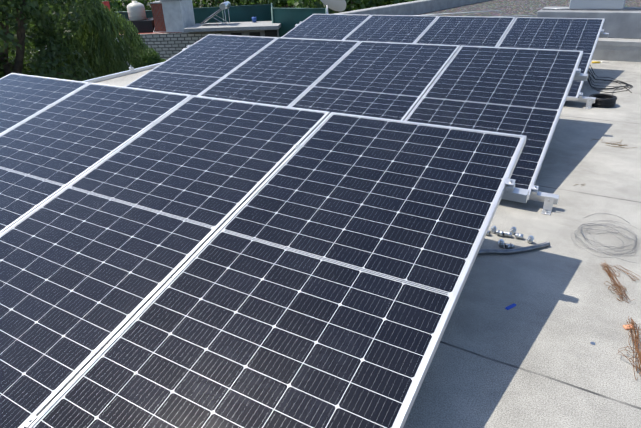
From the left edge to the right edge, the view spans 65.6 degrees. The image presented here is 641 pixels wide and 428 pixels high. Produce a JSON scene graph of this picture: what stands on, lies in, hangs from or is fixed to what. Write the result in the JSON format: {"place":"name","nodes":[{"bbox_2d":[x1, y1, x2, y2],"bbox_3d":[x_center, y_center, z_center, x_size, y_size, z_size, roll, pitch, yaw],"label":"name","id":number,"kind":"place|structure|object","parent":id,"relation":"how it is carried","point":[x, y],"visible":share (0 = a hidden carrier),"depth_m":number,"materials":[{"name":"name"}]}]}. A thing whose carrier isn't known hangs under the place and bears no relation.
{"place":"outdoors","nodes":[
{"label":"outdoors","id":0,"kind":"place"},
{"bbox_2d":[100,0,155,9],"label":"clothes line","id":1,"kind":"object","parent":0,"point":[106,3],"visible":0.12,"depth_m":33.25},
{"bbox_2d":[127,1,155,32],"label":"water tank","id":2,"kind":"object","parent":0,"point":[137,17],"visible":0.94,"depth_m":31.86,"materials":[{"name":"white plastic"}]},
{"bbox_2d":[150,0,194,32],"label":"chimney","id":3,"kind":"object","parent":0,"point":[172,15],"depth_m":31.37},
{"bbox_2d":[321,0,345,13],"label":"satellite dish","id":4,"kind":"object","parent":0,"point":[338,5],"visible":0.94,"depth_m":9.73,"materials":[{"name":"grey metal"}]},
{"bbox_2d":[95,60,640,427],"bbox_3d":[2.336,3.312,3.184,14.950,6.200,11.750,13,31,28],"label":"roof slab","id":5,"kind":"structure","parent":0,"point":[533,358],"depth_m":2.19,"materials":[{"name":"grey concrete"}]},
{"bbox_2d":[82,62,162,82],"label":"roof edge trim","id":6,"kind":"structure","parent":5,"relation":"on","point":[131,70],"depth_m":7.21,"materials":[{"name":"white metal"}]},
{"bbox_2d":[23,104,528,427],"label":"mounting brackets","id":7,"kind":"object","parent":5,"relation":"on","point":[512,192],"visible":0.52,"depth_m":2.09,"materials":[{"name":"metal"}]},
{"bbox_2d":[0,73,89,134],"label":"solar panel","id":8,"kind":"object","parent":7,"relation":"on","point":[23,97],"visible":0.96,"depth_m":3.80,"materials":[{"name":"glass"}]},
{"bbox_2d":[0,83,191,233],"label":"solar panel","id":9,"kind":"object","parent":7,"relation":"on","point":[46,154],"visible":0.98,"depth_m":3.11,"materials":[{"name":"glass"}]},
{"bbox_2d":[0,95,329,427],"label":"solar panel","id":10,"kind":"object","parent":7,"relation":"on","point":[95,259],"visible":1,"depth_m":2.28,"materials":[{"name":"glass"}]},
{"bbox_2d":[28,112,525,427],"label":"solar panel","id":11,"kind":"object","parent":7,"relation":"on","point":[318,279],"visible":1,"depth_m":1.79,"materials":[{"name":"glass"}]},
{"bbox_2d":[182,45,587,214],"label":"mounting brackets","id":12,"kind":"object","parent":5,"relation":"on","point":[549,200],"visible":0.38,"depth_m":2.98,"materials":[{"name":"metal"}]},
{"bbox_2d":[125,34,277,95],"bbox_3d":[-1.446,-1.483,5.322,1.048,0.547,2.038,13,31,28],"label":"solar panel","id":13,"kind":"object","parent":12,"relation":"on","point":[200,66],"visible":0.67,"depth_m":5.46,"materials":[{"name":"glass"}]},
{"bbox_2d":[199,37,359,106],"bbox_3d":[-0.535,-1.269,4.829,1.048,0.547,2.038,13,31,28],"label":"solar panel","id":14,"kind":"object","parent":12,"relation":"on","point":[282,71],"visible":0.65,"depth_m":4.96,"materials":[{"name":"glass"}]},
{"bbox_2d":[290,41,459,120],"bbox_3d":[0.376,-1.056,4.335,1.048,0.547,2.038,13,31,28],"label":"solar panel","id":15,"kind":"object","parent":12,"relation":"on","point":[391,80],"visible":0.69,"depth_m":4.46,"materials":[{"name":"glass"}]},
{"bbox_2d":[404,45,582,199],"bbox_3d":[1.287,-0.842,3.842,1.048,0.547,2.038,13,31,28],"label":"solar panel","id":16,"kind":"object","parent":12,"relation":"on","point":[520,91],"visible":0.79,"depth_m":3.91,"materials":[{"name":"glass"}]},
{"bbox_2d":[295,21,608,108],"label":"mounting brackets","id":17,"kind":"object","parent":5,"relation":"on","point":[588,101],"visible":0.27,"depth_m":4.89,"materials":[{"name":"metal"}]},
{"bbox_2d":[282,14,370,39],"bbox_3d":[-0.171,-2.508,7.233,1.048,0.547,2.038,13,31,28],"label":"solar panel","id":18,"kind":"object","parent":17,"relation":"on","point":[330,26],"visible":0.4,"depth_m":7.55,"materials":[{"name":"glass"}]},
{"bbox_2d":[344,15,438,42],"bbox_3d":[0.740,-2.294,6.739,1.048,0.547,2.038,13,31,28],"label":"solar panel","id":19,"kind":"object","parent":17,"relation":"on","point":[397,28],"visible":0.42,"depth_m":7.06,"materials":[{"name":"glass"}]},
{"bbox_2d":[415,16,515,46],"bbox_3d":[1.651,-2.080,6.246,1.048,0.547,2.038,13,31,28],"label":"solar panel","id":20,"kind":"object","parent":17,"relation":"on","point":[469,31],"visible":0.35,"depth_m":6.56,"materials":[{"name":"glass"}]},
{"bbox_2d":[497,17,604,100],"bbox_3d":[2.562,-1.867,5.752,1.048,0.547,2.038,13,31,28],"label":"solar panel","id":21,"kind":"object","parent":17,"relation":"on","point":[580,34],"visible":0.54,"depth_m":6.02,"materials":[{"name":"glass"}]},
{"bbox_2d":[486,226,533,248],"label":"conduit fittings","id":22,"kind":"object","parent":5,"relation":"on","point":[530,239],"visible":0.96,"depth_m":2.69,"materials":[{"name":"metal"}]},
{"bbox_2d":[505,303,515,309],"bbox_3d":[0.831,0.405,2.174,0.057,0.004,0.016,-17,31,-27],"label":"blue debris","id":23,"kind":"object","parent":5,"relation":"on","point":[510,306],"visible":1,"depth_m":2.17,"materials":[{"name":"blue plastic"}]},
{"bbox_2d":[477,241,549,254],"bbox_3d":[0.977,0.186,2.568,0.453,0.026,0.056,-6,27,-7],"label":"flex conduit","id":24,"kind":"object","parent":5,"relation":"on","point":[516,250],"visible":0.94,"depth_m":2.55,"materials":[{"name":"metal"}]},
{"bbox_2d":[576,139,634,185],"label":"dry twigs","id":25,"kind":"object","parent":5,"relation":"on","point":[612,146],"visible":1,"depth_m":3.91,"materials":[{"name":"brown plant"}]},
{"bbox_2d":[571,213,640,262],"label":"wire coil","id":26,"kind":"object","parent":5,"relation":"on","point":[609,246],"visible":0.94,"depth_m":2.65,"materials":[{"name":"grey metal"}]},
{"bbox_2d":[587,65,632,107],"bbox_3d":[3.034,-1.462,5.339,0.590,0.302,1.401,13,31,28],"label":"black cable coil","id":27,"kind":"object","parent":5,"relation":"on","point":[603,100],"visible":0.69,"depth_m":4.99,"materials":[{"name":"black rubber"}]},
{"bbox_2d":[600,261,640,379],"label":"rusty wires","id":28,"kind":"object","parent":5,"relation":"on","point":[637,338],"visible":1,"depth_m":2.04,"materials":[{"name":"brown metal"}]},
{"bbox_2d":[623,324,634,329],"bbox_3d":[1.255,0.460,2.025,0.040,0.010,0.024,-4,27,-3],"label":"debris","id":29,"kind":"object","parent":5,"relation":"on","point":[626,327],"visible":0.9,"depth_m":2.02,"materials":[{"name":"orange"}]},
{"bbox_2d":[334,0,489,14],"bbox_3d":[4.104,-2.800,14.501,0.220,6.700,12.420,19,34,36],"label":"roof parapet","id":30,"kind":"structure","parent":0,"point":[416,7],"depth_m":10.85,"materials":[{"name":"concrete"}]},
{"bbox_2d":[417,0,640,61],"bbox_3d":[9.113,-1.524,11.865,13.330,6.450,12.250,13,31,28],"label":"roof gravel","id":31,"kind":"structure","parent":0,"point":[533,7],"depth_m":10.97,"materials":[{"name":"grey gravel"}]},
{"bbox_2d":[419,10,536,16],"bbox_3d":[3.166,-3.567,8.243,2.665,0.848,4.625,-7,27,-9],"label":"pvc pipe","id":32,"kind":"object","parent":31,"relation":"on","point":[478,12],"visible":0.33,"depth_m":10.39,"materials":[{"name":"white plastic"}]},
{"bbox_2d":[536,7,640,38],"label":"parapet wall","id":33,"kind":"structure","parent":31,"relation":"on","point":[624,24],"depth_m":6.96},
{"bbox_2d":[542,8,640,9],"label":"ledge","id":34,"kind":"object","parent":33,"relation":"on","point":[584,9],"visible":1,"depth_m":7.20,"materials":[{"name":"metal"}]},
{"bbox_2d":[569,0,625,10],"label":"equipment box","id":35,"kind":"object","parent":33,"relation":"on","point":[596,4],"visible":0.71,"depth_m":7.12,"materials":[{"name":"grey paint"}]},
{"bbox_2d":[597,38,640,46],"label":"roof ledge","id":36,"kind":"object","parent":31,"relation":"on","point":[619,42],"depth_m":6.79,"materials":[{"name":"concrete"}]},
{"label":"ground","id":37,"kind":"structure","parent":0,"visible":0},
{"bbox_2d":[0,0,95,80],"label":"tree","id":38,"kind":"object","parent":37,"relation":"on","point":[22,42],"visible":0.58,"depth_m":15.21,"materials":[{"name":"green plant"}]},
{"bbox_2d":[8,35,128,71],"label":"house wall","id":39,"kind":"structure","parent":37,"relation":"on","point":[47,62],"depth_m":21.30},
{"bbox_2d":[0,0,149,80],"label":"tree","id":40,"kind":"object","parent":37,"relation":"on","point":[96,44],"visible":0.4,"depth_m":19.82,"materials":[{"name":"green plant"}]},
{"bbox_2d":[100,0,126,11],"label":"tree","id":41,"kind":"object","parent":37,"relation":"on","point":[116,5],"visible":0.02,"depth_m":46.38,"materials":[{"name":"green plant"}]},
{"bbox_2d":[101,0,158,11],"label":"tree","id":42,"kind":"object","parent":37,"relation":"on","point":[143,2],"visible":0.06,"depth_m":49.69,"materials":[{"name":"green plant"}]},
{"bbox_2d":[130,43,165,68],"bbox_3d":[-9.091,-7.185,27.035,2.065,4.140,1.825,13,31,28],"label":"bush","id":43,"kind":"object","parent":37,"relation":"on","point":[154,57],"visible":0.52,"depth_m":26.08,"materials":[{"name":"green plant"}]},
{"bbox_2d":[68,4,272,23],"bbox_3d":[-11.896,-11.662,35.057,17.509,5.025,0.102,-6,27,-6],"label":"court fence","id":44,"kind":"object","parent":37,"relation":"on","point":[245,13],"visible":0.04,"depth_m":34.85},
{"bbox_2d":[118,0,233,9],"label":"tree","id":45,"kind":"object","parent":37,"relation":"on","point":[196,6],"visible":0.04,"depth_m":57.70,"materials":[{"name":"green plant"}]},
{"bbox_2d":[120,29,278,59],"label":"brick wall","id":46,"kind":"structure","parent":37,"relation":"on","point":[166,46],"depth_m":31.64,"materials":[{"name":"grey brick"}]},
{"bbox_2d":[119,21,280,33],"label":"neighboring roof","id":47,"kind":"structure","parent":46,"relation":"attached to","point":[237,26],"depth_m":30.83,"materials":[{"name":"grey concrete"}]},
{"bbox_2d":[146,17,255,32],"bbox_3d":[-9.351,-13.186,32.151,14.496,2.490,2.854,0,27,4],"label":"neighbour roof clutter","id":48,"kind":"object","parent":47,"relation":"on","point":[253,19],"visible":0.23,"depth_m":32.31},
{"bbox_2d":[200,1,230,24],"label":"solar water heater","id":49,"kind":"object","parent":47,"relation":"on","point":[224,5],"visible":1,"depth_m":31.53,"materials":[{"name":"silver metal"}]},
{"bbox_2d":[231,30,276,36],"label":"neighbour windows","id":50,"kind":"structure","parent":46,"relation":"attached to","point":[270,33],"depth_m":31.89,"materials":[{"name":"black glass"}]},
{"bbox_2d":[192,0,285,7],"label":"tree","id":51,"kind":"object","parent":37,"relation":"on","point":[218,2],"visible":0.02,"depth_m":51.82,"materials":[{"name":"green plant"}]},
{"bbox_2d":[227,0,314,6],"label":"tree","id":52,"kind":"object","parent":37,"relation":"on","point":[248,2],"visible":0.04,"depth_m":49.63,"materials":[{"name":"green plant"}]},
{"bbox_2d":[271,7,326,36],"bbox_3d":[-1.266,-10.374,31.607,3.937,5.080,0.105,12,30,26],"label":"court fence","id":53,"kind":"object","parent":37,"relation":"on","point":[288,19],"visible":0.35,"depth_m":31.05,"materials":[{"name":"green fabric"}]},
{"bbox_2d":[260,0,350,7],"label":"tree","id":54,"kind":"object","parent":37,"relation":"on","point":[280,3],"visible":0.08,"depth_m":46.72,"materials":[{"name":"green plant"}]},
{"bbox_2d":[292,0,415,13],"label":"tree","id":55,"kind":"object","parent":37,"relation":"on","point":[355,5],"visible":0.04,"depth_m":35.44,"materials":[{"name":"green plant"}]},
{"bbox_2d":[331,0,416,13],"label":"tree","id":56,"kind":"object","parent":37,"relation":"on","point":[370,3],"depth_m":37.12,"materials":[{"name":"green plant"}]}
]}

